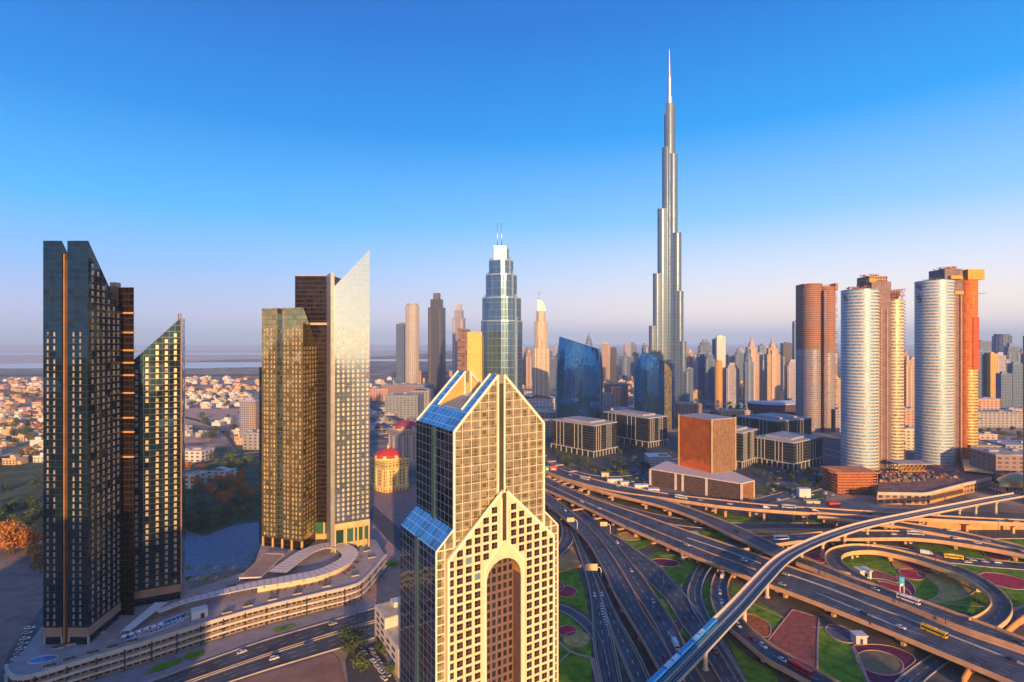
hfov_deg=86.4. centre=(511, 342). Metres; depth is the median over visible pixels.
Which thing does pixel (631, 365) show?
tower block
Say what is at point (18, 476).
park ground
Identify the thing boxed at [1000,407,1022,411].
building
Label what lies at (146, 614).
shade sail
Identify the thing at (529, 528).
window
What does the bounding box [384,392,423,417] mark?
building
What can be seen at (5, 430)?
villa
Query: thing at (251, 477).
park ground
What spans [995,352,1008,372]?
tower block
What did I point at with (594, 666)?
path
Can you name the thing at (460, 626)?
window
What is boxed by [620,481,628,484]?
site cabin
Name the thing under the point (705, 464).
office block
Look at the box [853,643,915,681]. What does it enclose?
flower bed
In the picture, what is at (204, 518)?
tree
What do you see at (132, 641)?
planter
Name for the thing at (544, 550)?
window
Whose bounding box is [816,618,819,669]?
path
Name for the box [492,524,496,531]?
window
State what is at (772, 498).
road
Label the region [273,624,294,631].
lawn
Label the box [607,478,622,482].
site cabin
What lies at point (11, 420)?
villa
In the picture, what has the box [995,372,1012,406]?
tower block
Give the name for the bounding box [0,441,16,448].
villa
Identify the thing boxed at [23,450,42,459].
villa
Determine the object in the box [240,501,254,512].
tree
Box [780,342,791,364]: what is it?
tower block
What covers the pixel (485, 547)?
window
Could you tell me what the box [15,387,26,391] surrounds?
villa
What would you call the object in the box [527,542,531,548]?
window
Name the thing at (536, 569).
window
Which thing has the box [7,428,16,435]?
tree
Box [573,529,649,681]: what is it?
road
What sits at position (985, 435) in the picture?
building
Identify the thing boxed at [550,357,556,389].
tower block
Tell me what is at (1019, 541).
lawn
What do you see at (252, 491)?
tree
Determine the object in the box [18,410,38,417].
villa
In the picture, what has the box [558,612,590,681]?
lawn
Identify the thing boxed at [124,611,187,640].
swimming pool
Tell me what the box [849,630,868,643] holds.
kiosk
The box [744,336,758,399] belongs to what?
tower block
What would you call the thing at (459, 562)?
window
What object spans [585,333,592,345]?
tower block
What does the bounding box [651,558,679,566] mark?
flower bed
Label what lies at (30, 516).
tree
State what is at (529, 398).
building
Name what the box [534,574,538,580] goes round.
window
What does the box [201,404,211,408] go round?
villa
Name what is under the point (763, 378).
tower block
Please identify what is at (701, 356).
tower block
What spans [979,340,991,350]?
tower block
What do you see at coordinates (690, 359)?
tower block
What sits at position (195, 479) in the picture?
tree
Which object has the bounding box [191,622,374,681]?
road
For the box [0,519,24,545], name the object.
tree
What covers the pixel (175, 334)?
window
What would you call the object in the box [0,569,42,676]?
plaza
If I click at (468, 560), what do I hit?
window
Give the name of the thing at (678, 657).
metro train
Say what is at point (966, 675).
retaining wall
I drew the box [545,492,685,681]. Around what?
flyover
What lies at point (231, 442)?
road
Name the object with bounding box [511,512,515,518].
window
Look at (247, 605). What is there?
planter
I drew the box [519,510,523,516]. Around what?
window
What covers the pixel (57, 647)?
planter
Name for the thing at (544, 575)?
window
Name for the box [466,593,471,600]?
window
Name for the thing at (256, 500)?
tree
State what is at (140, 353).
lagoon
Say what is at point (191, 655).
lawn
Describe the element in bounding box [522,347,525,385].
tower block
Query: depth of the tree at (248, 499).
541.22 m
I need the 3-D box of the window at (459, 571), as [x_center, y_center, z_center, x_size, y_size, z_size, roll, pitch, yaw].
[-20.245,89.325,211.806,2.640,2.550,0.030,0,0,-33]
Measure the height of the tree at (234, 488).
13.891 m
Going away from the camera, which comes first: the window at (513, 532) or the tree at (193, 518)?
the window at (513, 532)
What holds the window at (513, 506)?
in the office tower at (479, 563)
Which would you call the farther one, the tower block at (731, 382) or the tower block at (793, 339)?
the tower block at (793, 339)
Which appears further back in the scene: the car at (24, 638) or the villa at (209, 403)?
the villa at (209, 403)
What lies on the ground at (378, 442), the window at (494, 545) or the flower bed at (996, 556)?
the flower bed at (996, 556)
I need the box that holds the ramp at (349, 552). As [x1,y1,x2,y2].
[155,542,357,612]
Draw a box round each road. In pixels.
[0,607,42,681]
[148,607,374,681]
[185,416,239,451]
[185,452,258,469]
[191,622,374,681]
[370,505,400,550]
[546,474,1023,538]
[547,505,573,556]
[555,458,677,476]
[558,603,609,680]
[569,504,744,681]
[569,527,621,681]
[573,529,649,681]
[687,562,746,681]
[751,480,824,503]
[860,543,1023,569]
[895,606,1023,681]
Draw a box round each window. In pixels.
[47,271,118,625]
[135,333,176,587]
[264,328,315,538]
[337,327,367,519]
[450,610,552,681]
[457,550,462,557]
[457,559,462,566]
[457,568,462,575]
[457,577,462,584]
[457,586,462,593]
[457,596,462,603]
[457,605,462,612]
[457,614,462,621]
[457,623,462,630]
[466,539,471,545]
[466,548,471,554]
[466,557,471,564]
[466,566,471,573]
[466,575,471,582]
[466,584,471,591]
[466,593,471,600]
[466,602,471,609]
[466,611,471,618]
[466,620,471,627]
[475,528,480,534]
[475,537,480,543]
[475,546,480,552]
[475,555,480,561]
[475,564,480,570]
[475,573,480,579]
[475,582,480,588]
[475,591,480,597]
[475,600,480,606]
[475,609,480,616]
[475,617,480,625]
[483,517,488,524]
[483,526,488,533]
[483,535,488,541]
[483,544,488,550]
[483,553,488,559]
[492,507,496,513]
[492,516,496,522]
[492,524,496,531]
[492,533,496,539]
[492,542,496,548]
[511,503,515,509]
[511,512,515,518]
[511,520,515,526]
[511,529,515,535]
[511,538,515,544]
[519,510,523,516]
[519,519,523,525]
[519,527,523,533]
[519,536,523,542]
[519,544,523,550]
[527,517,531,523]
[527,525,531,531]
[527,534,531,540]
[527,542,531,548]
[527,551,531,557]
[527,559,531,565]
[527,568,531,574]
[527,576,531,582]
[527,585,531,591]
[527,593,531,599]
[527,602,531,608]
[534,524,538,530]
[534,532,538,538]
[534,541,538,547]
[534,549,538,555]
[534,557,538,564]
[534,566,538,572]
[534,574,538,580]
[534,583,538,589]
[534,591,538,597]
[534,599,538,606]
[534,608,538,614]
[542,539,546,545]
[542,547,546,553]
[542,555,546,561]
[542,564,546,570]
[542,572,546,578]
[542,580,546,586]
[542,589,546,595]
[542,597,546,603]
[542,605,546,612]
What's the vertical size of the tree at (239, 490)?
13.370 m
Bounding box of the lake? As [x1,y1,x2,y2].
[621,397,747,409]
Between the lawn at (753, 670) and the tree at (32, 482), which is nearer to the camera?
the lawn at (753, 670)
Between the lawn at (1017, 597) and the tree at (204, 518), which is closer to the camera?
the lawn at (1017, 597)
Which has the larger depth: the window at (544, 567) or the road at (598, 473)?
the road at (598, 473)
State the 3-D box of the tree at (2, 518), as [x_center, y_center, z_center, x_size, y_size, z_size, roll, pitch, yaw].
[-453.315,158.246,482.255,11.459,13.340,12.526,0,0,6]
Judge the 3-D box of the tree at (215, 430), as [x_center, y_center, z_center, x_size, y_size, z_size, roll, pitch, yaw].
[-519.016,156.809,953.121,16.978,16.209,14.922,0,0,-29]
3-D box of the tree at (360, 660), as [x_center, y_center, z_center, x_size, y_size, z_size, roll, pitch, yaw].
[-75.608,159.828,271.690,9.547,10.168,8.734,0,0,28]
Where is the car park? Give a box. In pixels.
[345,641,395,681]
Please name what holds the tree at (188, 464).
on the park ground at (251, 477)
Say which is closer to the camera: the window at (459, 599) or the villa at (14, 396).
the window at (459, 599)
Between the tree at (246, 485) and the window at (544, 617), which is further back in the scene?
the tree at (246, 485)
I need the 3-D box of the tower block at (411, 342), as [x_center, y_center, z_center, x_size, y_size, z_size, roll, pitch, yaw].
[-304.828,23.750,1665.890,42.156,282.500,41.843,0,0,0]
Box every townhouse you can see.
[628,388,633,396]
[628,392,632,401]
[693,388,702,396]
[693,391,696,399]
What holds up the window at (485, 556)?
in the office tower at (479, 563)
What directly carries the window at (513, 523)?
in the office tower at (479, 563)
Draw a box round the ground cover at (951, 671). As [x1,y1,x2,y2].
[545,481,1023,681]
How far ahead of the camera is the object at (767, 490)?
597.91 m
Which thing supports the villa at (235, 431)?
on the ground at (378, 442)
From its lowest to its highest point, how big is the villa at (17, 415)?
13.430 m
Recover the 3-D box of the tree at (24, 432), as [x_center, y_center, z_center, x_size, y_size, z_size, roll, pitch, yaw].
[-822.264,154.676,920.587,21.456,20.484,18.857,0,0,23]
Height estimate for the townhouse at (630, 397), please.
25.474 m
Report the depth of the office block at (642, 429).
876.02 m
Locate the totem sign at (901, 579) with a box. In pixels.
[899,577,904,593]
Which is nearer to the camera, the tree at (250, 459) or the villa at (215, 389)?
the tree at (250, 459)
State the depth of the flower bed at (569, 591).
360.31 m
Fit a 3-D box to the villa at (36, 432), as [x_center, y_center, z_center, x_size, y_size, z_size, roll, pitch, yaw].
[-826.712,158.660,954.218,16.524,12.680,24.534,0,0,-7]
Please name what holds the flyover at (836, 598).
on the ground at (378, 442)
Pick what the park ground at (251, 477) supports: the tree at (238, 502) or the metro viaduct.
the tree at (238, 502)
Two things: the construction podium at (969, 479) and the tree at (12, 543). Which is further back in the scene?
the construction podium at (969, 479)
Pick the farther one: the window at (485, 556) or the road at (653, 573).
the road at (653, 573)
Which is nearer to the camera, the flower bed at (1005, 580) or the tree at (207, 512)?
the flower bed at (1005, 580)
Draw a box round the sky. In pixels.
[0,0,1023,343]
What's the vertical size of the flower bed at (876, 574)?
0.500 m
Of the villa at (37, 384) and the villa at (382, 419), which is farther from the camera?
the villa at (37, 384)
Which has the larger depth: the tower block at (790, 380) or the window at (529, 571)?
the tower block at (790, 380)
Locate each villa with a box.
[0,385,8,388]
[0,408,14,415]
[0,413,12,417]
[0,417,9,422]
[0,433,5,439]
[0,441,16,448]
[1,426,23,435]
[2,398,14,401]
[2,454,27,464]
[3,404,16,408]
[4,401,19,406]
[5,418,23,424]
[8,414,23,417]
[11,394,21,398]
[11,433,32,440]
[12,383,21,386]
[14,409,27,414]
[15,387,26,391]
[18,397,31,402]
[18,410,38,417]
[22,379,30,382]
[23,388,33,392]
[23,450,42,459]
[29,429,42,435]
[29,436,42,445]
[31,400,42,406]
[32,382,42,385]
[32,407,42,411]
[33,452,42,461]
[185,429,192,436]
[188,386,196,390]
[193,398,203,403]
[195,430,209,436]
[201,401,213,406]
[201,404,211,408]
[211,387,220,391]
[211,399,221,403]
[211,420,224,425]
[216,402,224,406]
[221,403,231,407]
[221,417,233,423]
[224,380,232,383]
[231,428,239,433]
[234,385,242,388]
[235,438,242,444]
[370,411,380,416]
[370,422,375,428]
[375,417,387,421]
[384,411,395,417]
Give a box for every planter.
[42,662,56,669]
[51,644,64,649]
[62,656,75,662]
[86,649,98,655]
[106,644,118,649]
[126,638,137,644]
[222,609,231,614]
[243,603,252,607]
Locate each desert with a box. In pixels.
[0,345,451,363]
[522,345,1019,356]
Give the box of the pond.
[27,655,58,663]
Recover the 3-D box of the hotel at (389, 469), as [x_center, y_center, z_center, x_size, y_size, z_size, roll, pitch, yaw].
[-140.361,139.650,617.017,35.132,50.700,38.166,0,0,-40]
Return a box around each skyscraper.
[481,222,522,393]
[649,49,689,401]
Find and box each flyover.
[370,403,415,423]
[370,415,393,437]
[545,455,1023,533]
[545,470,805,563]
[545,476,1023,681]
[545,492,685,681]
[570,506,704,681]
[710,552,839,681]
[727,530,1023,561]
[796,555,1023,651]
[818,511,1023,549]
[824,543,1012,627]
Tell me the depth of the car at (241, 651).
288.24 m
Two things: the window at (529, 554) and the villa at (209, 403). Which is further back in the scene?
the villa at (209, 403)
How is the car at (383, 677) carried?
on the car park
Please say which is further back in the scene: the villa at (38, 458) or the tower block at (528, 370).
the tower block at (528, 370)
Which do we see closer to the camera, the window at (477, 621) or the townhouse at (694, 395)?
the window at (477, 621)
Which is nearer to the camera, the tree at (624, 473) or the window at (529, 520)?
the window at (529, 520)
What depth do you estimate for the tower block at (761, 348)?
3345.96 m
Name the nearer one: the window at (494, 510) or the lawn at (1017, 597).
the window at (494, 510)
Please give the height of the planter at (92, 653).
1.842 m
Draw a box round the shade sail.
[120,602,167,636]
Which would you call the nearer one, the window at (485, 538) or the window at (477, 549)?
the window at (477, 549)
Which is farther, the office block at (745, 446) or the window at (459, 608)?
the office block at (745, 446)
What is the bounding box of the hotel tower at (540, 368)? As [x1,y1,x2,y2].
[532,291,549,397]
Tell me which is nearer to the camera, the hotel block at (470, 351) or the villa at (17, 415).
the hotel block at (470, 351)
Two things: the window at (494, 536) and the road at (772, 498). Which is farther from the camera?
the road at (772, 498)
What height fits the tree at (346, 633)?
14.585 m
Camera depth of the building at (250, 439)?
836.63 m
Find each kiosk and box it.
[680,553,690,559]
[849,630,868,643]
[853,566,872,578]
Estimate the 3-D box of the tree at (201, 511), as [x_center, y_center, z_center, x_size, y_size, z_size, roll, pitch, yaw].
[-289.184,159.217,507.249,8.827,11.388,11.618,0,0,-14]
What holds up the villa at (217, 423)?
on the ground at (378, 442)
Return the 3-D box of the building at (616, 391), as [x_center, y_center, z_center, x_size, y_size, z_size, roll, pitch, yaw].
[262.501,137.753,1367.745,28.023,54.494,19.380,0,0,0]
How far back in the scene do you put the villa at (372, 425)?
1025.46 m
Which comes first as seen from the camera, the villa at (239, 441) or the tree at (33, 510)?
the tree at (33, 510)
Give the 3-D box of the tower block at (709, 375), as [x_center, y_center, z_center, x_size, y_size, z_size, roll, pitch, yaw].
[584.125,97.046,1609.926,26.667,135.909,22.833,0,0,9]
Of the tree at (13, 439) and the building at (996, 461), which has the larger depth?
the tree at (13, 439)
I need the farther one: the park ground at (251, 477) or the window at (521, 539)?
the park ground at (251, 477)
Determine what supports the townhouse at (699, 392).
on the ground at (378, 442)
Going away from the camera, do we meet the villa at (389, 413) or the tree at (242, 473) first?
the tree at (242, 473)
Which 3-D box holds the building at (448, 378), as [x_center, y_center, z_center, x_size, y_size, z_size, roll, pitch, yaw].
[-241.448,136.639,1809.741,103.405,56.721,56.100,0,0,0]
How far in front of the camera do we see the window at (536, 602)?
231.38 m
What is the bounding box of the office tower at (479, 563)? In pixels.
[401,370,557,681]
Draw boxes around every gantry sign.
[567,518,577,528]
[585,564,601,578]
[600,522,610,533]
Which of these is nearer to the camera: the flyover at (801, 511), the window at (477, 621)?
the window at (477, 621)
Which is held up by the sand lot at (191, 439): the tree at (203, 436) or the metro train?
the tree at (203, 436)
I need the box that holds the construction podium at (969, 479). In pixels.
[877,459,1003,504]
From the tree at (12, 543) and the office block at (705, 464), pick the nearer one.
the tree at (12, 543)
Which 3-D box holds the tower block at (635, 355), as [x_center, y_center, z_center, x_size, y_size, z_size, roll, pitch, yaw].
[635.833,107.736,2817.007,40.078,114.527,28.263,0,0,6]
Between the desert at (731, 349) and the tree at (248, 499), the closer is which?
the tree at (248, 499)
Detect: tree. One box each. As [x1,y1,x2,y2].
[0,505,7,512]
[0,514,8,522]
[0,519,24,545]
[0,519,29,553]
[0,528,20,553]
[1,482,13,489]
[1,512,22,525]
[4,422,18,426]
[5,503,16,513]
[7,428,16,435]
[7,498,21,508]
[9,437,21,444]
[10,448,25,454]
[10,527,42,552]
[12,417,19,423]
[12,526,42,549]
[18,428,33,434]
[20,418,35,426]
[20,512,37,526]
[22,496,37,504]
[23,445,33,452]
[23,506,40,524]
[25,448,41,456]
[25,543,42,557]
[27,433,36,440]
[27,476,42,488]
[28,495,42,510]
[28,548,42,560]
[29,557,42,573]
[32,551,42,561]
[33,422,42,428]
[35,510,42,520]
[185,460,193,470]
[185,505,191,513]
[185,511,193,520]
[185,519,190,529]
[186,515,200,529]
[187,484,202,498]
[189,474,203,483]
[189,517,205,531]
[193,464,207,471]
[193,479,206,493]
[196,506,205,515]
[197,432,206,440]
[199,417,208,425]
[199,515,207,527]
[201,513,219,529]
[202,507,211,515]
[204,482,212,493]
[206,431,217,440]
[206,451,218,462]
[206,484,221,497]
[210,505,230,521]
[211,428,220,434]
[211,472,224,484]
[215,490,226,502]
[216,505,232,521]
[219,461,228,466]
[222,492,233,502]
[222,500,237,507]
[223,478,234,489]
[225,451,236,458]
[225,471,238,479]
[225,485,238,495]
[229,476,242,485]
[230,423,237,428]
[230,496,242,507]
[232,506,246,519]
[233,459,242,466]
[233,469,247,478]
[235,486,248,497]
[236,482,249,491]
[239,496,252,505]
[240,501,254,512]
[241,488,255,495]
[246,456,253,463]
[253,497,258,506]
[335,623,362,644]
[340,637,357,654]
[343,634,366,656]
[350,651,370,672]
[351,626,365,641]
[373,640,382,652]
[379,646,386,656]
[384,661,394,674]
[620,469,627,477]
[799,478,806,484]
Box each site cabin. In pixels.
[601,472,608,476]
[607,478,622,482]
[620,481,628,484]
[633,483,647,489]
[647,487,659,491]
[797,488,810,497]
[803,499,820,503]
[826,501,839,506]
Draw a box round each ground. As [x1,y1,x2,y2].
[0,344,1023,681]
[0,448,258,535]
[0,456,42,500]
[545,432,910,483]
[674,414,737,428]
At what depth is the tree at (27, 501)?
543.58 m
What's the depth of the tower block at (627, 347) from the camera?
2634.12 m
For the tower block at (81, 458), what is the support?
on the shopping podium at (217, 624)
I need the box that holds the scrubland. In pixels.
[0,374,258,376]
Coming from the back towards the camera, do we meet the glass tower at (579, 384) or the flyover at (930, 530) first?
the glass tower at (579, 384)
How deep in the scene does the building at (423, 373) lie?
1978.83 m
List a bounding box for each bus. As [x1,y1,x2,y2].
[675,494,687,498]
[773,535,788,539]
[781,504,795,508]
[787,658,812,676]
[896,592,920,604]
[906,530,923,534]
[920,622,947,638]
[943,553,963,559]
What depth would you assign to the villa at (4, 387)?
1922.97 m
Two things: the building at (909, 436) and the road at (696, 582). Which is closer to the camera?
the road at (696, 582)
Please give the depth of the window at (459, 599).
211.70 m
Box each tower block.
[43,241,120,644]
[109,282,134,614]
[134,313,184,606]
[240,397,258,437]
[259,308,316,549]
[294,275,340,539]
[327,249,369,552]
[396,323,404,382]
[405,303,418,382]
[428,293,445,396]
[452,304,464,375]
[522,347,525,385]
[526,350,531,388]
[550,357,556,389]
[553,346,557,357]
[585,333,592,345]
[602,343,609,380]
[610,347,616,381]
[622,350,628,382]
[624,344,630,356]
[628,356,633,378]
[631,342,636,352]
[631,352,638,367]
[687,350,693,389]
[687,367,692,399]
[694,354,696,387]
[697,352,705,396]
[698,339,711,354]
[704,352,714,397]
[712,338,715,359]
[715,360,721,401]
[716,335,725,367]
[722,367,725,388]
[724,363,738,401]
[726,354,733,364]
[734,350,743,380]
[743,347,753,403]
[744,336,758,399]
[758,344,765,353]
[759,354,762,399]
[763,360,763,397]
[764,337,779,400]
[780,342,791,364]
[780,356,783,389]
[784,359,795,400]
[792,320,795,358]
[835,353,836,376]
[835,377,840,406]
[904,356,911,406]
[909,357,913,406]
[978,350,991,396]
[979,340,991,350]
[986,352,996,397]
[992,334,1011,353]
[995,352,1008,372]
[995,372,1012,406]
[1001,343,1020,362]
[1007,362,1022,406]
[1023,336,1023,501]
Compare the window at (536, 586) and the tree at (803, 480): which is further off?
the tree at (803, 480)
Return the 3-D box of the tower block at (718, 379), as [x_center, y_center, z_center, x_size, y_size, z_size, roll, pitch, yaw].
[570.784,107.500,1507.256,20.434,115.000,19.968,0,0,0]
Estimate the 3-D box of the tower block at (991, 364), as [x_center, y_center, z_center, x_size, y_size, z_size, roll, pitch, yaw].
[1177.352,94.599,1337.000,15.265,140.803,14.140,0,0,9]
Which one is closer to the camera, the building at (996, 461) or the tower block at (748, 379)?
the building at (996, 461)
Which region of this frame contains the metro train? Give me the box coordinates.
[647,617,717,681]
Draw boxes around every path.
[558,640,591,657]
[589,658,599,681]
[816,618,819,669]
[851,646,868,681]
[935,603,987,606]
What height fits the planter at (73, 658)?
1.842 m
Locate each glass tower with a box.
[556,337,602,418]
[634,352,675,429]
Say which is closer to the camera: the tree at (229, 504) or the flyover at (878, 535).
the flyover at (878, 535)
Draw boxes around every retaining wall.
[558,565,581,572]
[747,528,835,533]
[926,522,1023,529]
[962,668,971,681]
[1005,615,1023,631]
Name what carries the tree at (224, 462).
on the park ground at (251, 477)
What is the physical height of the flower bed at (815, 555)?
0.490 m
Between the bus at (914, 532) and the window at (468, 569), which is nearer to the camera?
the window at (468, 569)
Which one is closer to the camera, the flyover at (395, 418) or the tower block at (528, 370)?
the flyover at (395, 418)
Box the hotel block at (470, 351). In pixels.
[458,328,483,382]
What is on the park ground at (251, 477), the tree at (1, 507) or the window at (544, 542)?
the tree at (1, 507)
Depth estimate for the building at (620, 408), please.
1125.12 m
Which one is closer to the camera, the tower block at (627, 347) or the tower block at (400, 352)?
the tower block at (400, 352)
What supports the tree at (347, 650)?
on the car park
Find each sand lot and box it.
[185,408,239,424]
[185,432,233,442]
[237,653,344,681]
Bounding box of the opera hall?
[746,400,795,414]
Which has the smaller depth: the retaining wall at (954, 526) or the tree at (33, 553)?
the tree at (33, 553)
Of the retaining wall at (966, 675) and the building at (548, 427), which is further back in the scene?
the building at (548, 427)
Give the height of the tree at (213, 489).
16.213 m
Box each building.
[185,447,214,461]
[185,470,206,488]
[207,467,236,478]
[242,429,258,449]
[370,387,387,400]
[382,383,433,393]
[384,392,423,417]
[411,387,433,409]
[419,370,451,382]
[422,375,451,382]
[522,387,531,394]
[523,393,554,408]
[529,403,553,408]
[534,409,555,417]
[542,418,555,436]
[602,392,612,411]
[604,382,627,405]
[611,406,633,410]
[612,386,620,406]
[644,453,671,466]
[676,401,701,421]
[717,408,753,417]
[833,407,840,431]
[904,407,913,426]
[904,425,913,449]
[968,441,1001,447]
[969,447,1022,481]
[978,397,999,408]
[978,409,1022,427]
[978,431,997,441]
[984,440,1022,449]
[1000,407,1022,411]
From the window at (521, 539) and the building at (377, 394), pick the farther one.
the building at (377, 394)
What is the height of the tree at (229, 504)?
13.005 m
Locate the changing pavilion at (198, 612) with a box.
[191,604,207,619]
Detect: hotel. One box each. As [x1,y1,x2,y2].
[370,445,409,492]
[387,416,416,464]
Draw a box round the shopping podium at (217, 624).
[4,539,386,681]
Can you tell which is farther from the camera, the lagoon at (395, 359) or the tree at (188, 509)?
the lagoon at (395, 359)
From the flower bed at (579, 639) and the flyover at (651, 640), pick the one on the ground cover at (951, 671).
the flower bed at (579, 639)
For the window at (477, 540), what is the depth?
216.12 m
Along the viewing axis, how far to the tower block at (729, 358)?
2201.11 m
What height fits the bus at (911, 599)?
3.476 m
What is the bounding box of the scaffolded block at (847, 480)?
[820,466,879,494]
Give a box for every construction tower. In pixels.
[796,283,837,431]
[840,274,905,478]
[914,266,984,464]
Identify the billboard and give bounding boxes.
[550,466,556,471]
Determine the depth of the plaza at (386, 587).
366.14 m
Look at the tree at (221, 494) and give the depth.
559.03 m
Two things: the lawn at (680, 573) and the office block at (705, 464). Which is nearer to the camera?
the lawn at (680, 573)
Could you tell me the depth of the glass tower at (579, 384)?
959.11 m
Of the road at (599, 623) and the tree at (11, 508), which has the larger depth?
the tree at (11, 508)
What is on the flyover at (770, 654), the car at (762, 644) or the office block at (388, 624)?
the car at (762, 644)
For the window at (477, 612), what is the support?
in the office tower at (479, 563)
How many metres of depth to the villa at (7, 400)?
1470.62 m
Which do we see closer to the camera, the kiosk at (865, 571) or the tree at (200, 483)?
the kiosk at (865, 571)
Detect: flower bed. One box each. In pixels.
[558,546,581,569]
[558,581,564,591]
[558,586,576,596]
[558,625,576,636]
[563,631,589,646]
[581,537,596,561]
[617,532,640,539]
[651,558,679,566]
[674,621,682,631]
[747,613,770,637]
[768,609,818,668]
[805,551,824,562]
[825,624,853,642]
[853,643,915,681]
[856,649,903,675]
[871,569,898,582]
[876,580,912,595]
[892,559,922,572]
[895,560,934,573]
[895,575,915,596]
[898,568,926,579]
[916,569,975,602]
[978,572,1023,589]
[982,551,1009,560]
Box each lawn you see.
[144,658,182,673]
[183,650,204,659]
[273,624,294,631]
[385,560,399,566]
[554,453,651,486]
[558,568,588,614]
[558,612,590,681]
[616,525,653,549]
[647,582,689,639]
[649,551,698,586]
[698,530,726,542]
[703,578,714,617]
[710,513,825,522]
[727,638,777,681]
[731,582,740,597]
[747,602,783,638]
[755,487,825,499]
[818,626,865,681]
[842,555,988,614]
[911,545,1023,561]
[956,564,1023,607]
[999,539,1023,544]
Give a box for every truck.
[671,637,679,649]
[920,549,932,555]
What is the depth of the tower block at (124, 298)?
307.50 m
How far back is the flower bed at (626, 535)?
462.26 m
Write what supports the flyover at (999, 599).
on the ground at (378, 442)
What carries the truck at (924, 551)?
on the road at (1008, 565)
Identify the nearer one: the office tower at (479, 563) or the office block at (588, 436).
the office tower at (479, 563)
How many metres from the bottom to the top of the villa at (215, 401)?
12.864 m
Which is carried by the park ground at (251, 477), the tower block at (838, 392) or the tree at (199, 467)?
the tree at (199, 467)
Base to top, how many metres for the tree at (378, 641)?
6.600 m
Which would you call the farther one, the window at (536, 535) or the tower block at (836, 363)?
the tower block at (836, 363)
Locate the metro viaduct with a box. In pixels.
[646,492,1023,681]
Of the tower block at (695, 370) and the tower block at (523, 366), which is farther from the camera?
the tower block at (523, 366)
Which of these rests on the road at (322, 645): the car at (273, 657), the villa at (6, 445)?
the car at (273, 657)
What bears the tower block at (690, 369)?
on the ground at (378, 442)
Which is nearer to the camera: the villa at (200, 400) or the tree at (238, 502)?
the tree at (238, 502)
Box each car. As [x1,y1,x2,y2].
[15,646,26,650]
[17,641,28,645]
[19,636,30,640]
[24,626,34,629]
[237,649,246,653]
[269,655,278,660]
[380,675,387,680]
[758,641,767,648]
[778,656,786,662]
[1005,656,1017,661]
[1011,639,1023,644]
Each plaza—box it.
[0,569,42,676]
[184,522,260,576]
[364,569,400,603]
[367,488,416,568]
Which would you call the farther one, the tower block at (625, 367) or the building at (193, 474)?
the tower block at (625, 367)
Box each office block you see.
[375,596,400,677]
[551,416,618,457]
[603,409,668,447]
[649,413,754,501]
[736,425,757,467]
[738,412,811,435]
[755,431,823,470]
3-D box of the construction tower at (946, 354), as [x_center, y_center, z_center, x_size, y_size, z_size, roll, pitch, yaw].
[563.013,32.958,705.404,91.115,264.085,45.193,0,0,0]
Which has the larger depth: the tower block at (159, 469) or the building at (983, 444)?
the building at (983, 444)
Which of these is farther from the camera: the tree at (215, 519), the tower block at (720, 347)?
the tower block at (720, 347)
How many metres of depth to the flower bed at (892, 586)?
367.57 m
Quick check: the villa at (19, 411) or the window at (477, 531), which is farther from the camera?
the villa at (19, 411)
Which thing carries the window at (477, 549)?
in the office tower at (479, 563)
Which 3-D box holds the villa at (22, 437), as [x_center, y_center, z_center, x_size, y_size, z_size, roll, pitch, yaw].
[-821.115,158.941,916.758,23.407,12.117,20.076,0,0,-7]
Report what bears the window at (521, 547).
in the office tower at (479, 563)
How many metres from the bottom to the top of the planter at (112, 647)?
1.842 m
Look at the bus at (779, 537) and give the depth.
442.55 m
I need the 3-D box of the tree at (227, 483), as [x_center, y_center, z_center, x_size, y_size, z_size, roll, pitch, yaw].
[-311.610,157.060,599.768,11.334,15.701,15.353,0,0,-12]
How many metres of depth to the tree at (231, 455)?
745.66 m
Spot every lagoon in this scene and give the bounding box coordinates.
[0,349,427,349]
[0,353,261,354]
[0,362,261,368]
[370,359,451,360]
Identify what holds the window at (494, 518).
in the office tower at (479, 563)
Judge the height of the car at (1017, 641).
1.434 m
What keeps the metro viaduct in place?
on the ground at (378, 442)
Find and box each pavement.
[85,570,386,681]
[367,526,400,568]
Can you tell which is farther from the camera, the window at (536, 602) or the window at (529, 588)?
the window at (536, 602)
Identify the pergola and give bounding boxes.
[239,552,284,582]
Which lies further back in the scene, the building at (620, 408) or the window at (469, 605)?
the building at (620, 408)
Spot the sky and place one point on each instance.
(208, 156)
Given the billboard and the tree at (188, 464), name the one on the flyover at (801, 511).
the billboard
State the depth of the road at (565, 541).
457.88 m
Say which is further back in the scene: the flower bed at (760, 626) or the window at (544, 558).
the flower bed at (760, 626)
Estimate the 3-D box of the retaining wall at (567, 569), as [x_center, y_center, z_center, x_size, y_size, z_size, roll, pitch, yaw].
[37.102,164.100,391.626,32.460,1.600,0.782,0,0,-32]
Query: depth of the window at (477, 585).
216.12 m
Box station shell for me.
[989,472,1022,495]
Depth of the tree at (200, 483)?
588.10 m
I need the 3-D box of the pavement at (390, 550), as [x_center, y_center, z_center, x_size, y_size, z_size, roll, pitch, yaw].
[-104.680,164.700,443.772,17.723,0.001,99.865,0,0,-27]
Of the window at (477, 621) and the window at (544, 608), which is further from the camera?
the window at (544, 608)
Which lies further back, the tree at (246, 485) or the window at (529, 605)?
the tree at (246, 485)

